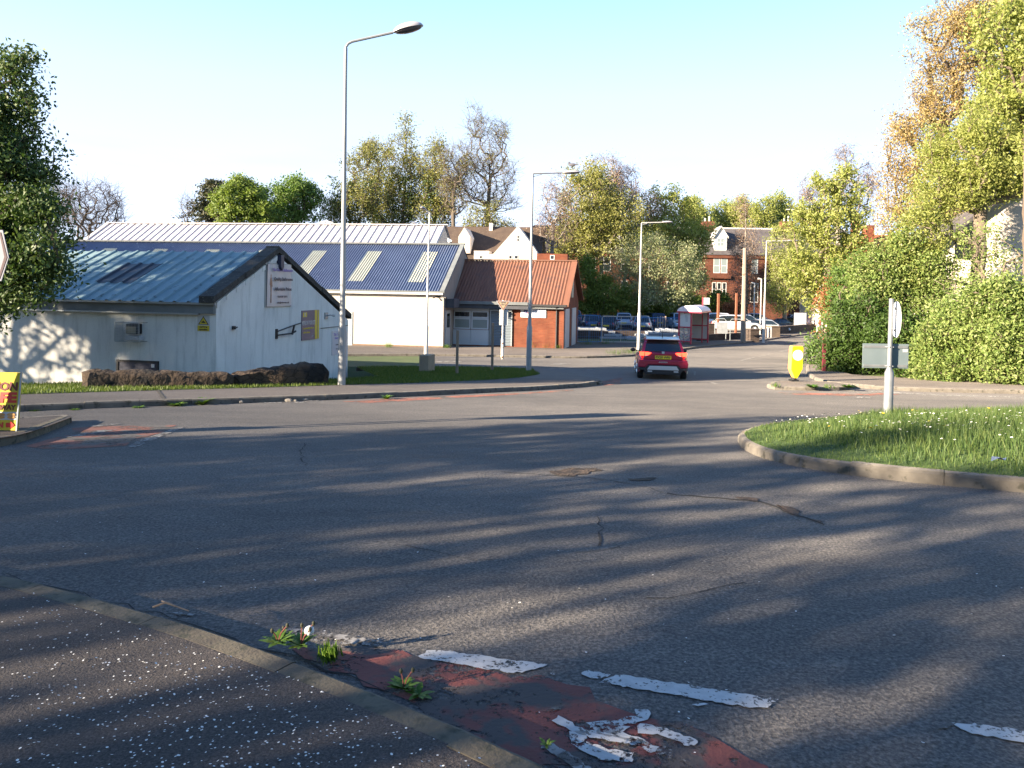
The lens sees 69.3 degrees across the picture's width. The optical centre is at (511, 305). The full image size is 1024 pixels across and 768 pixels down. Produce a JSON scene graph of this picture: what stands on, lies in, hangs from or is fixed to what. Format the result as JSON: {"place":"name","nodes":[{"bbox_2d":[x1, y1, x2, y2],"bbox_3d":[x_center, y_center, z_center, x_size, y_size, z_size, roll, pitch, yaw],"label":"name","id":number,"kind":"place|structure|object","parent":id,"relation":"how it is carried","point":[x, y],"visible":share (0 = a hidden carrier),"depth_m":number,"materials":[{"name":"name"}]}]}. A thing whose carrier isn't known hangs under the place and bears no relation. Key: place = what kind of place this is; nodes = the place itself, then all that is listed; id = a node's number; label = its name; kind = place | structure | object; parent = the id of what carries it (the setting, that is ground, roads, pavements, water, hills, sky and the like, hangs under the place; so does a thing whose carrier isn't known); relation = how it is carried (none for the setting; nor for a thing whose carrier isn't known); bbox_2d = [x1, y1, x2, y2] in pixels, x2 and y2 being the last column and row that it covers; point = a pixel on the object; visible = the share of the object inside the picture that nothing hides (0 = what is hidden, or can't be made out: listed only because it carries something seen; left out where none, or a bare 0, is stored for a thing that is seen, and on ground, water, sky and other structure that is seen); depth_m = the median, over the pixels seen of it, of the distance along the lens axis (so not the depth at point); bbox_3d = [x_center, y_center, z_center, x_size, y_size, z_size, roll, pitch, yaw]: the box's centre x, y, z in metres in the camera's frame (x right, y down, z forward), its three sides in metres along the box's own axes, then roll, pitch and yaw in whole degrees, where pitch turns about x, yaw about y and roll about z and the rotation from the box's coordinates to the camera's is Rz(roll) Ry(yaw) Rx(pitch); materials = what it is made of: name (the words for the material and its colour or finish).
{"place":"outdoors","nodes":[
{"label":"outdoors","id":0,"kind":"place"},
{"bbox_2d":[0,587,489,767],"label":"pavement","id":1,"kind":"structure","parent":0,"point":[30,637],"depth_m":2.68,"materials":[{"name":"grey asphalt"}]},
{"bbox_2d":[1,595,480,767],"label":"petals","id":2,"kind":"object","parent":1,"relation":"on","point":[256,732],"visible":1,"depth_m":2.58,"materials":[{"name":"white"}]},
{"bbox_2d":[21,365,539,393],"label":"grass verge","id":3,"kind":"object","parent":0,"point":[275,386],"depth_m":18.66,"materials":[{"name":"plant"}]},
{"bbox_2d":[81,368,233,391],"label":"stone wall","id":4,"kind":"structure","parent":3,"relation":"on","point":[120,378],"depth_m":17.57,"materials":[{"name":"stone"}]},
{"bbox_2d":[232,361,328,387],"bbox_3d":[-5.968,2.085,19.233,2.547,1.239,0.690,0,2,-34],"label":"hedge","id":5,"kind":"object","parent":3,"relation":"on","point":[303,372],"depth_m":19.02,"materials":[{"name":"brown plant"}]},
{"bbox_2d":[338,21,422,384],"bbox_3d":[-3.476,-2.665,19.598,2.113,9.726,0.399,1,1,-7],"label":"street lamp","id":6,"kind":"object","parent":3,"relation":"on","point":[408,27],"visible":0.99,"depth_m":19.46,"materials":[{"name":"grey metal"}]},
{"bbox_2d":[526,170,579,369],"bbox_3d":[1.604,-1.324,28.748,1.997,7.909,0.236,1,1,-6],"label":"street lamp","id":7,"kind":"object","parent":3,"relation":"on","point":[529,349],"visible":0.98,"depth_m":28.63,"materials":[{"name":"grey"}]},
{"bbox_2d":[20,369,600,404],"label":"footway","id":8,"kind":"structure","parent":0,"point":[545,377],"depth_m":17.47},
{"bbox_2d":[0,333,1023,767],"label":"road","id":9,"kind":"structure","parent":0,"point":[894,639],"depth_m":5.15,"materials":[{"name":"grey asphalt"}]},
{"bbox_2d":[0,416,69,446],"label":"kerb","id":10,"kind":"structure","parent":9,"relation":"on","point":[6,441],"depth_m":9.92,"materials":[{"name":"concrete"}]},
{"bbox_2d":[0,414,75,437],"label":"refuge","id":11,"kind":"object","parent":9,"relation":"on","point":[30,421],"visible":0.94,"depth_m":10.53,"materials":[{"name":"concrete"}]},
{"bbox_2d":[0,230,8,280],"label":"direction sign","id":12,"kind":"object","parent":11,"relation":"on","point":[4,256],"visible":1,"depth_m":9.28,"materials":[{"name":"grey"}]},
{"bbox_2d":[0,372,22,430],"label":"cafe board","id":13,"kind":"object","parent":11,"relation":"on","point":[10,390],"visible":1,"depth_m":9.71,"materials":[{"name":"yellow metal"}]},
{"bbox_2d":[27,425,175,448],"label":"cycle lane","id":14,"kind":"structure","parent":9,"relation":"on","point":[65,442],"depth_m":9.88,"materials":[{"name":"red asphalt"}]},
{"bbox_2d":[6,573,387,691],"bbox_3d":[-1.754,1.590,3.765,2.879,0.083,0.097,2,1,28],"label":"road crack","id":15,"kind":"object","parent":9,"relation":"on","point":[319,667],"visible":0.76,"depth_m":3.52,"materials":[{"name":"grey"}]},
{"bbox_2d":[0,575,544,767],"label":"kerb","id":16,"kind":"structure","parent":9,"relation":"on","point":[473,747],"depth_m":2.96,"materials":[{"name":"grey concrete"}]},
{"bbox_2d":[259,623,295,647],"bbox_3d":[-1.050,1.458,3.305,0.163,0.095,0.152,1,1,0],"label":"weed plant","id":17,"kind":"object","parent":9,"relation":"on","point":[276,637],"visible":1,"depth_m":3.31,"materials":[{"name":"green plant"}]},
{"bbox_2d":[282,621,315,648],"bbox_3d":[-0.957,1.471,3.328,0.145,0.111,0.146,1,1,0],"label":"weed plant","id":18,"kind":"object","parent":9,"relation":"on","point":[299,640],"visible":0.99,"depth_m":3.32,"materials":[{"name":"green plant"}]},
{"bbox_2d":[20,381,596,410],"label":"kerb","id":19,"kind":"structure","parent":9,"relation":"on","point":[126,403],"depth_m":15.49,"materials":[{"name":"concrete"}]},
{"bbox_2d":[278,629,387,646],"bbox_3d":[-0.881,1.598,3.560,0.590,0.012,0.126,1,1,14],"label":"road marking","id":20,"kind":"object","parent":9,"relation":"on","point":[354,640],"visible":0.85,"depth_m":3.56,"materials":[{"name":"paint"}]},
{"bbox_2d":[343,390,573,402],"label":"cycle lane","id":21,"kind":"structure","parent":9,"relation":"on","point":[408,399],"depth_m":17.26,"materials":[{"name":"asphalt"}]},
{"bbox_2d":[419,650,546,672],"bbox_3d":[-0.139,1.602,3.335,0.584,0.013,0.137,1,1,15],"label":"road marking","id":22,"kind":"object","parent":9,"relation":"on","point":[482,662],"visible":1,"depth_m":3.34,"materials":[{"name":"paint"}]},
{"bbox_2d":[292,646,767,767],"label":"cycle lane","id":23,"kind":"structure","parent":9,"relation":"on","point":[511,730],"depth_m":2.91,"materials":[{"name":"red asphalt"}]},
{"bbox_2d":[316,639,342,664],"bbox_3d":[-0.809,1.540,3.304,0.112,0.076,0.121,0,1,-26],"label":"grass tuft","id":24,"kind":"object","parent":23,"relation":"on","point":[329,654],"visible":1,"depth_m":3.29,"materials":[{"name":"green plant"}]},
{"bbox_2d":[387,667,419,690],"bbox_3d":[-0.445,1.533,3.058,0.128,0.084,0.099,1,1,16],"label":"weed plant","id":25,"kind":"object","parent":23,"relation":"on","point":[398,683],"visible":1,"depth_m":3.05,"materials":[{"name":"green plant"}]},
{"bbox_2d":[541,743,591,767],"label":"bicycle marking","id":26,"kind":"object","parent":23,"relation":"on","point":[553,748],"visible":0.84,"depth_m":2.60,"materials":[{"name":"paint"}]},
{"bbox_2d":[552,715,647,746],"bbox_3d":[0.320,1.587,2.749,0.378,0.013,0.087,2,1,29],"label":"bicycle marking","id":27,"kind":"object","parent":23,"relation":"on","point":[564,722],"visible":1,"depth_m":2.75,"materials":[{"name":"paint"}]},
{"bbox_2d":[569,731,633,761],"bbox_3d":[0.307,1.583,2.656,0.279,0.012,0.120,2,2,41],"label":"bicycle marking","id":28,"kind":"object","parent":23,"relation":"on","point":[601,752],"visible":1,"depth_m":2.63,"materials":[{"name":"paint"}]},
{"bbox_2d":[586,709,650,727],"bbox_3d":[0.421,1.592,2.848,0.284,0.009,0.092,0,1,-28],"label":"bicycle marking","id":29,"kind":"object","parent":23,"relation":"on","point":[642,714],"visible":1,"depth_m":2.85,"materials":[{"name":"paint"}]},
{"bbox_2d":[637,723,697,745],"bbox_3d":[0.575,1.590,2.752,0.230,0.009,0.089,2,1,27],"label":"bicycle marking","id":30,"kind":"object","parent":23,"relation":"on","point":[666,732],"visible":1,"depth_m":2.75,"materials":[{"name":"paint"}]},
{"bbox_2d":[348,332,819,357],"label":"kerb","id":31,"kind":"structure","parent":9,"relation":"on","point":[469,355],"depth_m":38.67,"materials":[{"name":"concrete"}]},
{"bbox_2d":[631,332,687,378],"bbox_3d":[5.699,1.824,28.563,2.200,1.762,4.245,1,-1,8],"label":"red car","id":32,"kind":"object","parent":9,"relation":"on","point":[664,355],"visible":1,"depth_m":26.62,"materials":[{"name":"red paint"}]},
{"bbox_2d":[601,675,777,707],"bbox_3d":[0.731,1.608,3.096,0.727,0.016,0.122,1,1,18],"label":"road marking","id":33,"kind":"object","parent":9,"relation":"on","point":[714,695],"visible":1,"depth_m":3.09,"materials":[{"name":"paint"}]},
{"bbox_2d":[767,381,853,390],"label":"kerb","id":34,"kind":"structure","parent":9,"relation":"on","point":[821,388],"depth_m":22.32,"materials":[{"name":"concrete"}]},
{"bbox_2d":[775,381,847,386],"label":"traffic island","id":35,"kind":"structure","parent":34,"relation":"on","point":[797,383],"depth_m":24.16,"materials":[{"name":"concrete"}]},
{"bbox_2d":[788,345,803,380],"bbox_3d":[9.735,1.970,25.423,0.442,1.216,0.267,1,1,-6],"label":"illuminated bollard","id":36,"kind":"object","parent":35,"relation":"on","point":[795,363],"visible":1,"depth_m":25.30,"materials":[{"name":"yellow"}]},
{"bbox_2d":[738,414,1023,492],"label":"kerb","id":37,"kind":"structure","parent":9,"relation":"on","point":[942,477],"depth_m":7.91,"materials":[{"name":"concrete"}]},
{"bbox_2d":[744,413,1023,476],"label":"island grass","id":38,"kind":"structure","parent":37,"relation":"on","point":[827,450],"depth_m":8.83,"materials":[{"name":"green plant"}]},
{"bbox_2d":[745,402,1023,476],"bbox_3d":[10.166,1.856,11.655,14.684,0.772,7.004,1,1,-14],"label":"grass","id":39,"kind":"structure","parent":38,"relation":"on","point":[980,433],"depth_m":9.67,"materials":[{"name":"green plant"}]},
{"bbox_2d":[862,299,908,413],"bbox_3d":[6.929,0.977,13.606,0.772,2.227,0.527,0,1,-25],"label":"roundabout sign post","id":40,"kind":"object","parent":38,"relation":"on","point":[890,355],"visible":0.96,"depth_m":13.66,"materials":[{"name":"grey metal"}]},
{"bbox_2d":[806,357,1023,393],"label":"kerb","id":41,"kind":"structure","parent":9,"relation":"on","point":[947,390],"depth_m":22.52,"materials":[{"name":"concrete"}]},
{"bbox_2d":[954,723,1023,741],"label":"road marking","id":42,"kind":"object","parent":9,"relation":"on","point":[1003,731],"visible":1,"depth_m":2.81,"materials":[{"name":"paint"}]},
{"bbox_2d":[0,0,1023,239],"label":"sky","id":43,"kind":"structure","parent":0,"point":[716,99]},
{"bbox_2d":[348,330,814,355],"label":"pavement","id":44,"kind":"structure","parent":0,"point":[583,349],"depth_m":43.13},
{"bbox_2d":[637,221,671,349],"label":"street lamp","id":45,"kind":"object","parent":44,"relation":"on","point":[639,323],"visible":0.99,"depth_m":45.01,"materials":[{"name":"metal"}]},
{"bbox_2d":[677,305,710,343],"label":"bus shelter","id":46,"kind":"object","parent":44,"relation":"on","point":[690,317],"visible":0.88,"depth_m":54.43,"materials":[{"name":"red"}]},
{"bbox_2d":[740,248,748,342],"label":"telegraph pole","id":47,"kind":"object","parent":44,"relation":"on","point":[743,315],"visible":0.97,"depth_m":57.82,"materials":[{"name":"brown wood"}]},
{"bbox_2d":[578,326,740,333],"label":"car park","id":48,"kind":"structure","parent":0,"point":[681,329],"depth_m":71.08,"materials":[{"name":"asphalt"}]},
{"bbox_2d":[618,282,713,319],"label":"shrub mass","id":49,"kind":"object","parent":48,"relation":"on","point":[696,300],"visible":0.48,"depth_m":79.28,"materials":[{"name":"green plant"}]},
{"bbox_2d":[711,314,761,330],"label":"parked car","id":50,"kind":"object","parent":48,"relation":"on","point":[749,324],"visible":0.51,"depth_m":69.27,"materials":[{"name":"white paint"}]},
{"bbox_2d":[347,337,995,380],"bbox_3d":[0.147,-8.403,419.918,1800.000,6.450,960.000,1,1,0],"label":"ground","id":51,"kind":"structure","parent":0,"point":[354,362],"depth_m":34.29,"materials":[{"name":"soil"}]},
{"bbox_2d":[0,36,106,334],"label":"broadleaf tree","id":52,"kind":"object","parent":51,"relation":"on","point":[27,204],"visible":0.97,"depth_m":16.97,"materials":[{"name":"green plant"}]},
{"bbox_2d":[50,173,134,239],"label":"bare tree","id":53,"kind":"object","parent":51,"relation":"on","point":[85,217],"visible":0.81,"depth_m":81.31,"materials":[{"name":"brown plant"}]},
{"bbox_2d":[0,246,351,383],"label":"workshop hut","id":54,"kind":"object","parent":51,"relation":"on","point":[169,297],"visible":0.77,"depth_m":21.88,"materials":[{"name":"grey metal"}]},
{"bbox_2d":[114,321,147,341],"bbox_3d":[-10.824,0.732,21.041,0.803,0.556,0.352,1,1,12],"label":"air conditioning unit","id":55,"kind":"object","parent":54,"relation":"attached to","point":[133,327],"visible":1,"depth_m":20.98,"materials":[{"name":"grey metal"}]},
{"bbox_2d":[116,359,158,370],"bbox_3d":[-10.714,2.194,21.209,1.365,1.279,0.070,1,1,12],"label":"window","id":56,"kind":"structure","parent":54,"relation":"in","point":[120,364],"depth_m":21.19,"materials":[{"name":"glass"}]},
{"bbox_2d":[264,263,292,306],"bbox_3d":[-7.503,-0.670,23.872,0.085,1.399,1.614,1,1,12],"label":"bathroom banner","id":57,"kind":"object","parent":54,"relation":"attached to","point":[278,290],"visible":1,"depth_m":23.74,"materials":[{"name":"grey metal"}]},
{"bbox_2d":[301,310,318,340],"bbox_3d":[-7.095,0.665,26.048,0.037,1.035,1.284,1,1,12],"label":"yard sign","id":58,"kind":"object","parent":54,"relation":"attached to","point":[309,324],"visible":1,"depth_m":25.99,"materials":[{"name":"yellow"}]},
{"bbox_2d":[172,178,233,224],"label":"broadleaf tree","id":59,"kind":"object","parent":51,"relation":"on","point":[205,189],"visible":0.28,"depth_m":94.80,"materials":[{"name":"green plant"}]},
{"bbox_2d":[204,169,280,224],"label":"broadleaf tree","id":60,"kind":"object","parent":51,"relation":"on","point":[237,199],"visible":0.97,"depth_m":90.63,"materials":[{"name":"green plant"}]},
{"bbox_2d":[47,240,467,347],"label":"blue roofed warehouse","id":61,"kind":"structure","parent":51,"relation":"on","point":[385,292],"depth_m":46.05,"materials":[{"name":"white paint"}]},
{"bbox_2d":[83,222,451,244],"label":"white roofed shed","id":62,"kind":"structure","parent":51,"relation":"on","point":[329,232],"depth_m":61.07,"materials":[{"name":"grey metal"}]},
{"bbox_2d":[245,168,330,224],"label":"broadleaf tree","id":63,"kind":"object","parent":51,"relation":"on","point":[291,208],"visible":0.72,"depth_m":96.45,"materials":[{"name":"green plant"}]},
{"bbox_2d":[313,137,389,223],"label":"airy tree","id":64,"kind":"object","parent":51,"relation":"on","point":[359,194],"visible":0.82,"depth_m":98.87,"materials":[{"name":"green plant"}]},
{"bbox_2d":[355,132,399,223],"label":"airy tree","id":65,"kind":"object","parent":51,"relation":"on","point":[383,166],"visible":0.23,"depth_m":107.03,"materials":[{"name":"green plant"}]},
{"bbox_2d":[361,107,437,225],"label":"airy tree","id":66,"kind":"object","parent":51,"relation":"on","point":[396,207],"visible":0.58,"depth_m":102.59,"materials":[{"name":"green plant"}]},
{"bbox_2d":[420,207,429,353],"bbox_3d":[-4.318,-1.116,36.453,0.242,7.449,1.131,1,1,13],"label":"street lamp","id":67,"kind":"object","parent":51,"relation":"on","point":[426,332],"visible":0.98,"depth_m":36.87,"materials":[{"name":"metal"}]},
{"bbox_2d":[395,126,461,225],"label":"airy tree","id":68,"kind":"object","parent":51,"relation":"on","point":[433,201],"visible":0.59,"depth_m":100.65,"materials":[{"name":"green plant"}]},
{"bbox_2d":[432,139,476,225],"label":"bare tree","id":69,"kind":"object","parent":51,"relation":"on","point":[452,206],"visible":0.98,"depth_m":96.14,"materials":[{"name":"brown plant"}]},
{"bbox_2d":[444,100,523,226],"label":"bare tree","id":70,"kind":"object","parent":51,"relation":"on","point":[489,169],"visible":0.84,"depth_m":98.43,"materials":[{"name":"brown plant"}]},
{"bbox_2d":[460,196,519,226],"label":"leafy bush","id":71,"kind":"object","parent":51,"relation":"on","point":[484,223],"visible":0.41,"depth_m":81.37,"materials":[{"name":"green plant"}]},
{"bbox_2d":[447,223,545,259],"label":"white gabled house","id":72,"kind":"structure","parent":51,"relation":"on","point":[491,241],"depth_m":72.70,"materials":[{"name":"white paint"}]},
{"bbox_2d":[453,259,583,347],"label":"brick shop","id":73,"kind":"structure","parent":51,"relation":"on","point":[484,286],"depth_m":46.54,"materials":[{"name":"red"}]},
{"bbox_2d":[526,168,580,253],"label":"birch tree","id":74,"kind":"object","parent":51,"relation":"on","point":[553,228],"visible":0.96,"depth_m":73.70,"materials":[{"name":"green plant"}]},
{"bbox_2d":[545,154,650,311],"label":"sycamore tree","id":75,"kind":"object","parent":51,"relation":"on","point":[611,221],"visible":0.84,"depth_m":80.88,"materials":[{"name":"green plant"}]},
{"bbox_2d":[567,150,643,276],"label":"birch tree","id":76,"kind":"object","parent":51,"relation":"on","point":[614,174],"visible":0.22,"depth_m":87.59,"materials":[{"name":"green plant"}]},
{"bbox_2d":[578,252,645,316],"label":"shrub mass","id":77,"kind":"object","parent":51,"relation":"on","point":[598,300],"visible":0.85,"depth_m":77.71,"materials":[{"name":"green plant"}]},
{"bbox_2d":[578,331,680,338],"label":"wall","id":78,"kind":"structure","parent":51,"relation":"on","point":[583,334],"depth_m":61.09,"materials":[{"name":"brick"}]},
{"bbox_2d":[607,158,666,309],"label":"birch tree","id":79,"kind":"object","parent":51,"relation":"on","point":[655,201],"visible":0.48,"depth_m":89.41,"materials":[{"name":"green plant"}]},
{"bbox_2d":[597,225,711,313],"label":"willow tree","id":80,"kind":"object","parent":51,"relation":"on","point":[651,288],"visible":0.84,"depth_m":78.90,"materials":[{"name":"green plant"}]},
{"bbox_2d":[632,180,723,292],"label":"sycamore tree","id":81,"kind":"object","parent":51,"relation":"on","point":[680,230],"visible":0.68,"depth_m":91.04,"materials":[{"name":"green plant"}]},
{"bbox_2d":[533,216,845,319],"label":"sandstone terrace","id":82,"kind":"structure","parent":51,"relation":"on","point":[718,264],"depth_m":103.79,"materials":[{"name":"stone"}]},
{"bbox_2d":[690,287,733,312],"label":"shrub mass","id":83,"kind":"object","parent":51,"relation":"on","point":[724,296],"visible":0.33,"depth_m":91.38,"materials":[{"name":"green plant"}]},
{"bbox_2d":[709,195,737,227],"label":"poplar tree","id":84,"kind":"object","parent":51,"relation":"on","point":[716,213],"visible":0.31,"depth_m":132.83,"materials":[{"name":"green plant"}]},
{"bbox_2d":[721,193,756,227],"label":"poplar tree","id":85,"kind":"object","parent":51,"relation":"on","point":[730,217],"visible":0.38,"depth_m":131.13,"materials":[{"name":"green plant"}]},
{"bbox_2d":[723,192,763,316],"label":"birch tree","id":86,"kind":"object","parent":51,"relation":"on","point":[751,260],"visible":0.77,"depth_m":89.73,"materials":[{"name":"green plant"}]},
{"bbox_2d":[744,190,781,227],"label":"poplar tree","id":87,"kind":"object","parent":51,"relation":"on","point":[764,218],"visible":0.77,"depth_m":129.03,"materials":[{"name":"green plant"}]},
{"bbox_2d":[752,219,811,318],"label":"birch tree","id":88,"kind":"object","parent":51,"relation":"on","point":[775,292],"visible":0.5,"depth_m":85.65,"materials":[{"name":"green plant"}]},
{"bbox_2d":[771,186,798,227],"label":"poplar tree","id":89,"kind":"object","parent":51,"relation":"on","point":[783,197],"visible":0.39,"depth_m":131.02,"materials":[{"name":"green plant"}]},
{"bbox_2d":[768,154,876,318],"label":"maple tree","id":90,"kind":"object","parent":51,"relation":"on","point":[816,222],"visible":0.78,"depth_m":46.52,"materials":[{"name":"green plant"}]},
{"bbox_2d":[793,244,868,364],"bbox_3d":[16.409,-0.109,38.468,7.725,6.762,3.219,0,2,-42],"label":"green shrub","id":91,"kind":"object","parent":51,"relation":"on","point":[837,275],"visible":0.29,"depth_m":39.69,"materials":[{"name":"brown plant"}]},
{"bbox_2d":[791,136,889,249],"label":"birch tree","id":92,"kind":"object","parent":51,"relation":"on","point":[869,186],"visible":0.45,"depth_m":57.63,"materials":[{"name":"green plant"}]},
{"bbox_2d":[810,247,873,340],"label":"copper shrub","id":93,"kind":"object","parent":51,"relation":"on","point":[821,299],"visible":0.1,"depth_m":41.17,"materials":[{"name":"brown plant"}]},
{"bbox_2d":[805,287,901,375],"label":"hedge bank","id":94,"kind":"structure","parent":51,"relation":"on","point":[843,346],"depth_m":31.50,"materials":[{"name":"green plant"}]},
{"bbox_2d":[858,301,938,378],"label":"hedge bank","id":95,"kind":"structure","parent":51,"relation":"on","point":[877,334],"depth_m":29.65,"materials":[{"name":"green plant"}]},
{"bbox_2d":[839,221,966,321],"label":"hedge bank","id":96,"kind":"structure","parent":51,"relation":"on","point":[872,278],"depth_m":32.41,"materials":[{"name":"green plant"}]},
{"bbox_2d":[866,0,1023,246],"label":"copper maple","id":97,"kind":"object","parent":51,"relation":"on","point":[931,102],"visible":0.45,"depth_m":40.50,"materials":[{"name":"orange plant"}]},
{"bbox_2d":[874,74,1023,292],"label":"willow tree","id":98,"kind":"object","parent":51,"relation":"on","point":[982,178],"visible":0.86,"depth_m":32.30,"materials":[{"name":"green plant"}]},
{"bbox_2d":[899,288,1001,381],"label":"hedge bank","id":99,"kind":"structure","parent":51,"relation":"on","point":[934,341],"depth_m":27.09,"materials":[{"name":"green plant"}]},
{"bbox_2d":[910,182,1023,313],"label":"white house","id":100,"kind":"structure","parent":51,"relation":"on","point":[1012,226],"depth_m":37.16,"materials":[{"name":"paint"}]},
{"bbox_2d":[923,214,1022,298],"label":"hawthorn tree","id":101,"kind":"object","parent":51,"relation":"on","point":[979,258],"visible":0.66,"depth_m":30.87,"materials":[{"name":"green plant"}]},
{"bbox_2d":[948,264,1023,384],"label":"hedge bank","id":102,"kind":"structure","parent":51,"relation":"on","point":[1003,315],"depth_m":25.57,"materials":[{"name":"green plant"}]},
{"bbox_2d":[957,0,1023,280],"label":"maple tree","id":103,"kind":"object","parent":51,"relation":"on","point":[1010,60],"visible":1,"depth_m":26.80,"materials":[{"name":"yellow plant"}]},
{"bbox_2d":[809,352,1023,389],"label":"pavement","id":104,"kind":"structure","parent":0,"point":[837,376],"depth_m":25.93,"materials":[{"name":"grey concrete"}]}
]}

